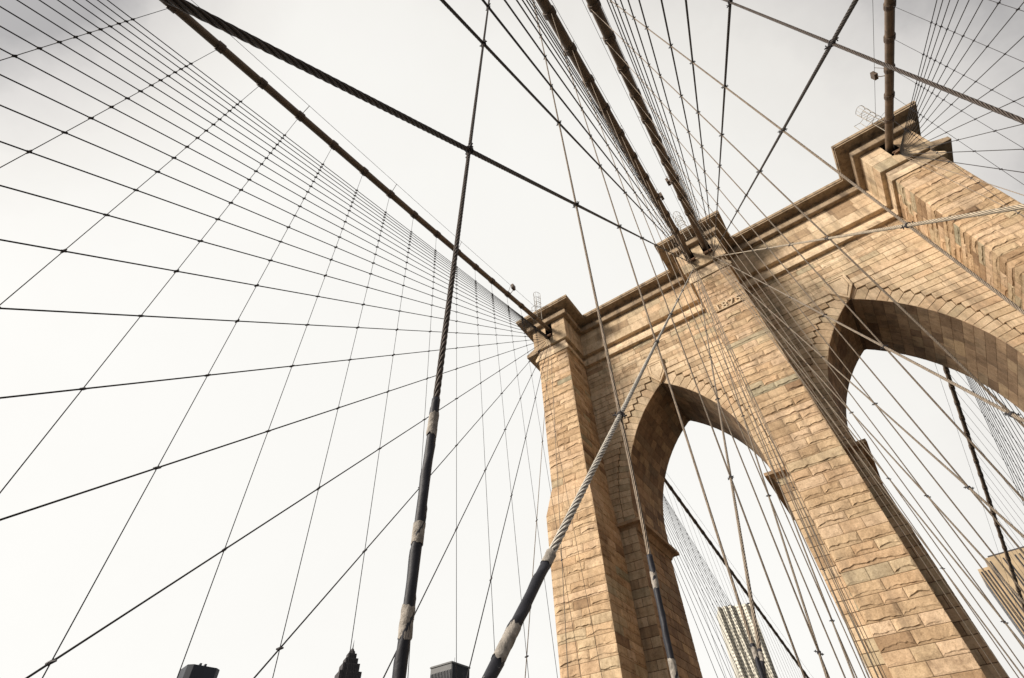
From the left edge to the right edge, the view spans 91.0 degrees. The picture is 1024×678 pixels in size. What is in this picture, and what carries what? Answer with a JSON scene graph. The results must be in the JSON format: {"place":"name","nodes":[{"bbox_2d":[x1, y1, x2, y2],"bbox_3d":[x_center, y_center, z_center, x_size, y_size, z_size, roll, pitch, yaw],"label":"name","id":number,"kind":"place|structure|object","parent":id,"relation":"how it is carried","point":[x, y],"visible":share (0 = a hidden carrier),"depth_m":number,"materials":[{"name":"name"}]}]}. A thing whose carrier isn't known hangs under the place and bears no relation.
{"place":"outdoors","nodes":[
{"label":"outdoors","id":0,"kind":"place"},
{"bbox_2d":[178,663,219,677],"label":"office tower","id":1,"kind":"structure","parent":0,"point":[195,671],"depth_m":335.19,"materials":[{"name":"black glass"}]},
{"bbox_2d":[334,643,361,677],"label":"skyscraper","id":2,"kind":"structure","parent":0,"point":[353,668],"depth_m":461.64,"materials":[{"name":"brown brick"}]},
{"bbox_2d":[430,660,468,677],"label":"office block","id":3,"kind":"structure","parent":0,"point":[446,670],"depth_m":353.69,"materials":[{"name":"grey concrete"}]},
{"bbox_2d":[0,0,1023,677],"label":"sky","id":4,"kind":"structure","parent":0,"point":[416,58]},
{"bbox_2d":[717,603,777,677],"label":"skyscraper","id":5,"kind":"structure","parent":0,"point":[751,629],"depth_m":485.91,"materials":[{"name":"metal"}]},
{"bbox_2d":[718,605,776,677],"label":"windows","id":6,"kind":"structure","parent":5,"relation":"in","point":[744,605],"depth_m":484.12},
{"bbox_2d":[978,546,1023,638],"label":"office tower","id":7,"kind":"structure","parent":0,"point":[1003,588],"depth_m":346.75,"materials":[{"name":"stone"}]},
{"bbox_3d":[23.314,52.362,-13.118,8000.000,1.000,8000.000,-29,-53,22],"label":"water","id":8,"kind":"structure","parent":0,"visible":0},
{"bbox_2d":[516,101,1023,677],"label":"bridge tower","id":9,"kind":"structure","parent":8,"relation":"on","point":[908,617],"depth_m":39.73,"materials":[{"name":"stone"}]},
{"bbox_2d":[0,48,541,333],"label":"stay cable","id":10,"kind":"object","parent":9,"relation":"attached to","point":[222,165],"visible":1,"depth_m":22.02,"materials":[{"name":"metal"}]},
{"bbox_2d":[0,104,544,335],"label":"stay cable","id":11,"kind":"object","parent":9,"relation":"attached to","point":[218,197],"visible":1,"depth_m":20.72,"materials":[{"name":"metal"}]},
{"bbox_2d":[0,26,544,334],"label":"stay cable","id":12,"kind":"object","parent":9,"relation":"attached to","point":[223,152],"visible":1,"depth_m":22.58,"materials":[{"name":"metal"}]},
{"bbox_2d":[0,338,545,398],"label":"stay cable","id":13,"kind":"object","parent":9,"relation":"attached to","point":[213,374],"visible":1,"depth_m":16.07,"materials":[{"name":"metal"}]},
{"bbox_2d":[0,185,545,336],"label":"stay cable","id":14,"kind":"object","parent":9,"relation":"attached to","point":[217,245],"visible":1,"depth_m":19.20,"materials":[{"name":"metal"}]},
{"bbox_2d":[0,74,545,335],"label":"stay cable","id":15,"kind":"object","parent":9,"relation":"attached to","point":[219,179],"visible":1,"depth_m":21.36,"materials":[{"name":"metal"}]},
{"bbox_2d":[0,308,546,337],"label":"stay cable","id":16,"kind":"object","parent":9,"relation":"attached to","point":[215,319],"visible":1,"depth_m":17.39,"materials":[{"name":"metal"}]},
{"bbox_2d":[0,141,546,336],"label":"stay cable","id":17,"kind":"object","parent":9,"relation":"attached to","point":[220,220],"visible":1,"depth_m":20.09,"materials":[{"name":"metal"}]},
{"bbox_2d":[0,6,546,335],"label":"stay cable","id":18,"kind":"object","parent":9,"relation":"attached to","point":[222,140],"visible":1,"depth_m":22.94,"materials":[{"name":"metal"}]},
{"bbox_2d":[0,338,548,520],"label":"stay cable","id":19,"kind":"object","parent":9,"relation":"attached to","point":[37,507],"visible":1,"depth_m":14.66,"materials":[{"name":"metal"}]},
{"bbox_2d":[0,239,548,337],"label":"stay cable","id":20,"kind":"object","parent":9,"relation":"attached to","point":[217,278],"visible":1,"depth_m":18.42,"materials":[{"name":"metal"}]},
{"bbox_2d":[16,0,543,333],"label":"stay cable","id":21,"kind":"object","parent":9,"relation":"attached to","point":[232,136],"visible":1,"depth_m":23.75,"materials":[{"name":"metal"}]},
{"bbox_2d":[25,339,547,677],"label":"stay cable","id":22,"kind":"object","parent":9,"relation":"attached to","point":[98,631],"visible":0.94,"depth_m":13.59,"materials":[{"name":"metal"}]},
{"bbox_2d":[39,0,540,331],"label":"stay cable","id":23,"kind":"object","parent":9,"relation":"attached to","point":[248,138],"visible":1,"depth_m":24.91,"materials":[{"name":"metal"}]},
{"bbox_2d":[57,0,545,334],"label":"stay cable","id":24,"kind":"object","parent":9,"relation":"attached to","point":[261,139],"visible":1,"depth_m":25.87,"materials":[{"name":"metal"}]},
{"bbox_2d":[73,0,538,329],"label":"stay cable","id":25,"kind":"object","parent":9,"relation":"attached to","point":[267,137],"visible":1,"depth_m":26.45,"materials":[{"name":"metal"}]},
{"bbox_2d":[86,0,541,331],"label":"stay cable","id":26,"kind":"object","parent":9,"relation":"attached to","point":[277,139],"visible":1,"depth_m":27.20,"materials":[{"name":"metal"}]},
{"bbox_2d":[107,0,531,323],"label":"stay cable","id":27,"kind":"object","parent":9,"relation":"attached to","point":[287,137],"visible":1,"depth_m":28.22,"materials":[{"name":"metal"}]},
{"bbox_2d":[97,0,544,333],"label":"stay cable","id":28,"kind":"object","parent":9,"relation":"attached to","point":[284,139],"visible":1,"depth_m":27.81,"materials":[{"name":"metal"}]},
{"bbox_2d":[159,0,552,334],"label":"cable","id":29,"kind":"object","parent":9,"relation":"attached to","point":[221,47],"visible":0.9,"depth_m":32.98,"materials":[{"name":"brown paint"}]},
{"bbox_2d":[0,8,168,60],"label":"suspender cable","id":30,"kind":"object","parent":29,"relation":"hanging from","point":[88,32],"visible":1,"depth_m":19.59,"materials":[{"name":"metal"}]},
{"bbox_2d":[0,49,217,167],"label":"suspender cable","id":31,"kind":"object","parent":29,"relation":"hanging from","point":[66,132],"visible":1,"depth_m":18.71,"materials":[{"name":"metal"}]},
{"bbox_2d":[0,85,259,307],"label":"suspender cable","id":32,"kind":"object","parent":29,"relation":"hanging from","point":[137,190],"visible":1,"depth_m":17.63,"materials":[{"name":"metal"}]},
{"bbox_2d":[0,120,296,492],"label":"suspender cable","id":33,"kind":"object","parent":29,"relation":"hanging from","point":[142,315],"visible":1,"depth_m":15.61,"materials":[{"name":"metal"}]},
{"bbox_2d":[42,148,331,677],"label":"suspender cable","id":34,"kind":"object","parent":29,"relation":"hanging from","point":[52,661],"visible":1,"depth_m":13.93,"materials":[{"name":"metal"}]},
{"bbox_2d":[177,174,362,677],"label":"suspender cable","id":35,"kind":"object","parent":29,"relation":"hanging from","point":[292,365],"visible":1,"depth_m":16.89,"materials":[{"name":"metal"}]},
{"bbox_2d":[272,196,389,677],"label":"suspender cable","id":36,"kind":"object","parent":29,"relation":"hanging from","point":[319,487],"visible":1,"depth_m":18.81,"materials":[{"name":"metal"}]},
{"bbox_2d":[346,222,412,677],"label":"suspender cable","id":37,"kind":"object","parent":29,"relation":"hanging from","point":[379,448],"visible":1,"depth_m":21.48,"materials":[{"name":"metal"}]},
{"bbox_2d":[455,265,457,677],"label":"suspender cable","id":38,"kind":"object","parent":29,"relation":"hanging from","point":[456,304],"visible":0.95,"depth_m":26.98,"materials":[{"name":"metal"}]},
{"bbox_2d":[475,277,494,650],"bbox_3d":[-1.626,6.827,29.745,2.723,41.117,0.158,-29,-53,22],"label":"suspender cable","id":39,"kind":"object","parent":29,"relation":"hanging from","point":[485,469],"visible":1,"depth_m":28.81,"materials":[{"name":"metal"}]},
{"bbox_2d":[491,284,528,677],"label":"suspender cable","id":40,"kind":"object","parent":29,"relation":"hanging from","point":[526,656],"visible":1,"depth_m":31.16,"materials":[{"name":"metal"}]},
{"bbox_2d":[253,339,548,677],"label":"stay cable","id":41,"kind":"object","parent":9,"relation":"attached to","point":[268,661],"visible":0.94,"depth_m":17.82,"materials":[{"name":"metal"}]},
{"bbox_2d":[162,0,692,263],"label":"stay cable","id":42,"kind":"object","parent":9,"relation":"attached to","point":[189,8],"visible":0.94,"depth_m":2.91,"materials":[{"name":"metal"}]},
{"bbox_2d":[383,339,549,677],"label":"stay cable","id":43,"kind":"object","parent":9,"relation":"attached to","point":[460,520],"visible":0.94,"depth_m":24.16,"materials":[{"name":"metal"}]},
{"bbox_2d":[466,340,549,677],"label":"stay cable","id":44,"kind":"object","parent":9,"relation":"attached to","point":[501,537],"visible":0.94,"depth_m":25.89,"materials":[{"name":"metal"}]},
{"bbox_2d":[525,343,549,677],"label":"stay cable","id":45,"kind":"object","parent":9,"relation":"attached to","point":[536,521],"visible":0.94,"depth_m":30.90,"materials":[{"name":"metal"}]},
{"bbox_2d":[550,343,568,677],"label":"stay cable","id":46,"kind":"object","parent":9,"relation":"attached to","point":[559,521],"visible":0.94,"depth_m":32.06,"materials":[{"name":"metal"}]},
{"bbox_2d":[440,0,693,264],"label":"stay cable","id":47,"kind":"object","parent":9,"relation":"attached to","point":[461,20],"visible":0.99,"depth_m":8.86,"materials":[{"name":"metal"}]},
{"bbox_2d":[482,266,694,677],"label":"stay cable","id":48,"kind":"object","parent":9,"relation":"attached to","point":[495,666],"visible":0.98,"depth_m":2.56,"materials":[{"name":"metal"}]},
{"bbox_2d":[482,0,695,269],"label":"stay cable","id":49,"kind":"object","parent":9,"relation":"attached to","point":[519,46],"visible":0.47,"depth_m":12.66,"materials":[{"name":"metal"}]},
{"bbox_2d":[504,0,697,271],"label":"stay cable","id":50,"kind":"object","parent":9,"relation":"attached to","point":[518,19],"visible":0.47,"depth_m":16.41,"materials":[{"name":"metal"}]},
{"bbox_2d":[522,0,684,249],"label":"stay cable","id":51,"kind":"object","parent":9,"relation":"attached to","point":[588,101],"depth_m":21.39,"materials":[{"name":"metal"}]},
{"bbox_2d":[516,0,693,263],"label":"stay cable","id":52,"kind":"object","parent":9,"relation":"attached to","point":[587,106],"visible":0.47,"depth_m":19.58,"materials":[{"name":"metal"}]},
{"bbox_2d":[526,0,688,255],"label":"stay cable","id":53,"kind":"object","parent":9,"relation":"attached to","point":[591,102],"depth_m":23.06,"materials":[{"name":"metal"}]},
{"bbox_2d":[531,0,687,253],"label":"stay cable","id":54,"kind":"object","parent":9,"relation":"attached to","point":[591,96],"depth_m":25.04,"materials":[{"name":"metal"}]},
{"bbox_2d":[529,0,690,258],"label":"stay cable","id":55,"kind":"object","parent":9,"relation":"attached to","point":[593,102],"depth_m":24.26,"materials":[{"name":"metal"}]},
{"bbox_2d":[536,0,692,259],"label":"cable","id":56,"kind":"object","parent":9,"relation":"attached to","point":[548,9],"visible":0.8,"depth_m":34.13,"materials":[{"name":"brown paint"}]},
{"bbox_2d":[533,0,678,677],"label":"suspender cable","id":57,"kind":"object","parent":56,"relation":"hanging from","point":[665,630],"visible":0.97,"depth_m":4.41,"materials":[{"name":"metal"}]},
{"bbox_2d":[551,13,765,677],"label":"suspender cable","id":58,"kind":"object","parent":56,"relation":"hanging from","point":[757,660],"visible":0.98,"depth_m":6.99,"materials":[{"name":"metal"}]},
{"bbox_2d":[572,50,805,677],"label":"suspender cable","id":59,"kind":"object","parent":56,"relation":"hanging from","point":[780,612],"visible":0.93,"depth_m":9.51,"materials":[{"name":"metal"}]},
{"bbox_2d":[590,81,829,677],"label":"suspender cable","id":60,"kind":"object","parent":56,"relation":"hanging from","point":[815,651],"visible":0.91,"depth_m":11.93,"materials":[{"name":"metal"}]},
{"bbox_2d":[606,109,845,677],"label":"suspender cable","id":61,"kind":"object","parent":56,"relation":"hanging from","point":[767,495],"visible":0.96,"depth_m":14.04,"materials":[{"name":"metal"}]},
{"bbox_2d":[621,136,857,677],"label":"suspender cable","id":62,"kind":"object","parent":56,"relation":"hanging from","point":[831,620],"visible":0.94,"depth_m":16.35,"materials":[{"name":"metal"}]},
{"bbox_2d":[634,159,865,677],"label":"suspender cable","id":63,"kind":"object","parent":56,"relation":"hanging from","point":[768,459],"visible":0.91,"depth_m":18.45,"materials":[{"name":"metal"}]},
{"bbox_2d":[646,180,872,677],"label":"suspender cable","id":64,"kind":"object","parent":56,"relation":"hanging from","point":[775,464],"visible":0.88,"depth_m":20.57,"materials":[{"name":"metal"}]},
{"bbox_2d":[657,199,877,677],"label":"suspender cable","id":65,"kind":"object","parent":56,"relation":"hanging from","point":[784,475],"visible":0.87,"depth_m":22.39,"materials":[{"name":"metal"}]},
{"bbox_2d":[668,219,882,677],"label":"suspender cable","id":66,"kind":"object","parent":56,"relation":"hanging from","point":[790,480],"visible":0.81,"depth_m":25.07,"materials":[{"name":"metal"}]},
{"bbox_2d":[677,234,886,677],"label":"suspender cable","id":67,"kind":"object","parent":56,"relation":"hanging from","point":[799,493],"visible":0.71,"depth_m":26.38,"materials":[{"name":"metal"}]},
{"bbox_2d":[586,0,709,251],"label":"cable","id":68,"kind":"object","parent":9,"relation":"attached to","point":[608,34],"visible":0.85,"depth_m":35.07,"materials":[{"name":"brown paint"}]},
{"bbox_2d":[591,9,1023,427],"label":"suspender cable","id":69,"kind":"object","parent":68,"relation":"hanging from","point":[1009,413],"visible":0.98,"depth_m":8.50,"materials":[{"name":"metal"}]},
{"bbox_2d":[606,41,1023,500],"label":"suspender cable","id":70,"kind":"object","parent":68,"relation":"hanging from","point":[951,420],"visible":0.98,"depth_m":10.23,"materials":[{"name":"metal"}]},
{"bbox_2d":[610,0,1023,314],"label":"suspender cable","id":71,"kind":"object","parent":68,"relation":"hanging from","point":[986,284],"visible":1,"depth_m":6.78,"materials":[{"name":"metal"}]},
{"bbox_2d":[620,71,1023,554],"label":"suspender cable","id":72,"kind":"object","parent":68,"relation":"hanging from","point":[979,500],"visible":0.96,"depth_m":11.89,"materials":[{"name":"metal"}]},
{"bbox_2d":[634,99,1023,593],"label":"suspender cable","id":73,"kind":"object","parent":68,"relation":"hanging from","point":[998,560],"visible":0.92,"depth_m":13.53,"materials":[{"name":"metal"}]},
{"bbox_2d":[645,122,1023,624],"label":"suspender cable","id":74,"kind":"object","parent":68,"relation":"hanging from","point":[864,412],"visible":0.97,"depth_m":15.23,"materials":[{"name":"metal"}]},
{"bbox_2d":[655,144,1023,648],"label":"suspender cable","id":75,"kind":"object","parent":68,"relation":"hanging from","point":[1002,620],"visible":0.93,"depth_m":16.98,"materials":[{"name":"metal"}]},
{"bbox_2d":[665,164,1023,668],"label":"suspender cable","id":76,"kind":"object","parent":68,"relation":"hanging from","point":[888,478],"visible":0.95,"depth_m":18.30,"materials":[{"name":"metal"}]},
{"bbox_2d":[690,216,1001,677],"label":"suspender cable","id":77,"kind":"object","parent":68,"relation":"hanging from","point":[870,483],"visible":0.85,"depth_m":23.66,"materials":[{"name":"metal"}]},
{"bbox_2d":[674,183,1018,677],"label":"suspender cable","id":78,"kind":"object","parent":68,"relation":"hanging from","point":[868,461],"visible":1,"depth_m":20.41,"materials":[{"name":"metal"}]},
{"bbox_2d":[683,201,1009,677],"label":"suspender cable","id":79,"kind":"object","parent":68,"relation":"hanging from","point":[871,476],"visible":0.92,"depth_m":21.67,"materials":[{"name":"metal"}]},
{"bbox_2d":[723,0,1023,123],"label":"suspender cable","id":80,"kind":"object","parent":68,"relation":"hanging from","point":[1014,117],"visible":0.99,"depth_m":4.69,"materials":[{"name":"grey metal"}]},
{"bbox_2d":[607,0,708,252],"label":"stay cable","id":81,"kind":"object","parent":9,"relation":"attached to","point":[648,103],"depth_m":26.50,"materials":[{"name":"metal"}]},
{"bbox_2d":[610,0,707,249],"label":"stay cable","id":82,"kind":"object","parent":9,"relation":"attached to","point":[651,104],"depth_m":25.51,"materials":[{"name":"metal"}]},
{"bbox_2d":[614,0,706,246],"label":"stay cable","id":83,"kind":"object","parent":9,"relation":"attached to","point":[653,103],"depth_m":24.48,"materials":[{"name":"metal"}]},
{"bbox_2d":[620,0,709,254],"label":"stay cable","id":84,"kind":"object","parent":9,"relation":"attached to","point":[657,105],"depth_m":23.25,"materials":[{"name":"metal"}]},
{"bbox_2d":[627,0,708,250],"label":"stay cable","id":85,"kind":"object","parent":9,"relation":"attached to","point":[661,104],"depth_m":21.46,"materials":[{"name":"metal"}]},
{"bbox_2d":[638,0,709,253],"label":"stay cable","id":86,"kind":"object","parent":9,"relation":"attached to","point":[668,104],"visible":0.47,"depth_m":19.58,"materials":[{"name":"metal"}]},
{"bbox_2d":[660,0,715,263],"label":"stay cable","id":87,"kind":"object","parent":9,"relation":"attached to","point":[662,5],"visible":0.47,"depth_m":16.13,"materials":[{"name":"metal"}]},
{"bbox_2d":[685,0,714,261],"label":"stay cable","id":88,"kind":"object","parent":9,"relation":"attached to","point":[687,15],"visible":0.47,"depth_m":13.78,"materials":[{"name":"metal"}]},
{"bbox_2d":[713,0,731,260],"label":"stay cable","id":89,"kind":"object","parent":9,"relation":"attached to","point":[727,41],"visible":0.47,"depth_m":10.91,"materials":[{"name":"metal"}]},
{"bbox_2d":[695,268,766,677],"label":"stay cable","id":90,"kind":"object","parent":9,"relation":"attached to","point":[757,638],"visible":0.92,"depth_m":7.23,"materials":[{"name":"metal"}]},
{"bbox_2d":[665,478,808,677],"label":"cable","id":91,"kind":"object","parent":9,"relation":"attached to","point":[720,556],"visible":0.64,"depth_m":76.89,"materials":[{"name":"brown paint"}]},
{"bbox_2d":[696,270,828,677],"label":"stay cable","id":92,"kind":"object","parent":9,"relation":"attached to","point":[807,616],"visible":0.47,"depth_m":11.78,"materials":[{"name":"metal"}]},
{"bbox_2d":[696,269,854,677],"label":"stay cable","id":93,"kind":"object","parent":9,"relation":"attached to","point":[847,660],"visible":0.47,"depth_m":15.98,"materials":[{"name":"metal"}]},
{"bbox_2d":[699,276,869,677],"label":"stay cable","id":94,"kind":"object","parent":9,"relation":"attached to","point":[800,514],"visible":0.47,"depth_m":19.76,"materials":[{"name":"metal"}]},
{"bbox_2d":[711,0,858,257],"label":"stay cable","id":95,"kind":"object","parent":9,"relation":"attached to","point":[840,27],"visible":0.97,"depth_m":6.66,"materials":[{"name":"metal"}]},
{"bbox_2d":[701,280,878,677],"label":"stay cable","id":96,"kind":"object","parent":9,"relation":"attached to","point":[801,504],"visible":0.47,"depth_m":23.21,"materials":[{"name":"metal"}]},
{"bbox_2d":[711,255,1023,422],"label":"stay cable","id":97,"kind":"object","parent":9,"relation":"attached to","point":[1000,408],"visible":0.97,"depth_m":8.52,"materials":[{"name":"metal"}]},
{"bbox_2d":[712,259,1023,537],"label":"stay cable","id":98,"kind":"object","parent":9,"relation":"attached to","point":[961,481],"visible":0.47,"depth_m":11.39,"materials":[{"name":"metal"}]},
{"bbox_2d":[714,204,1023,256],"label":"stay cable","id":99,"kind":"object","parent":9,"relation":"attached to","point":[990,211],"visible":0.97,"depth_m":5.63,"materials":[{"name":"beige paint"}]},
{"bbox_2d":[714,262,1023,646],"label":"stay cable","id":100,"kind":"object","parent":9,"relation":"attached to","point":[1005,623],"visible":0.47,"depth_m":16.82,"materials":[{"name":"metal"}]},
{"bbox_2d":[716,265,1023,677],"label":"stay cable","id":101,"kind":"object","parent":9,"relation":"attached to","point":[1013,663],"visible":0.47,"depth_m":19.38,"materials":[{"name":"metal"}]},
{"bbox_2d":[718,266,1023,603],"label":"stay cable","id":102,"kind":"object","parent":9,"relation":"attached to","point":[975,549],"visible":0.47,"depth_m":14.00,"materials":[{"name":"metal"}]},
{"bbox_2d":[883,0,895,155],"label":"cable","id":103,"kind":"object","parent":9,"relation":"attached to","point":[889,37],"visible":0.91,"depth_m":36.84,"materials":[{"name":"brown paint"}]},
{"bbox_2d":[942,365,1023,608],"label":"cable","id":104,"kind":"object","parent":9,"relation":"attached to","point":[965,429],"visible":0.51,"depth_m":63.45,"materials":[{"name":"brown paint"}]},
{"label":"pavement","id":105,"kind":"structure","parent":0,"visible":0},
{"bbox_2d":[392,0,490,677],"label":"suspender cable","id":106,"kind":"object","parent":105,"relation":"attached to","point":[404,638],"visible":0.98,"depth_m":2.10,"materials":[{"name":"brown metal"}]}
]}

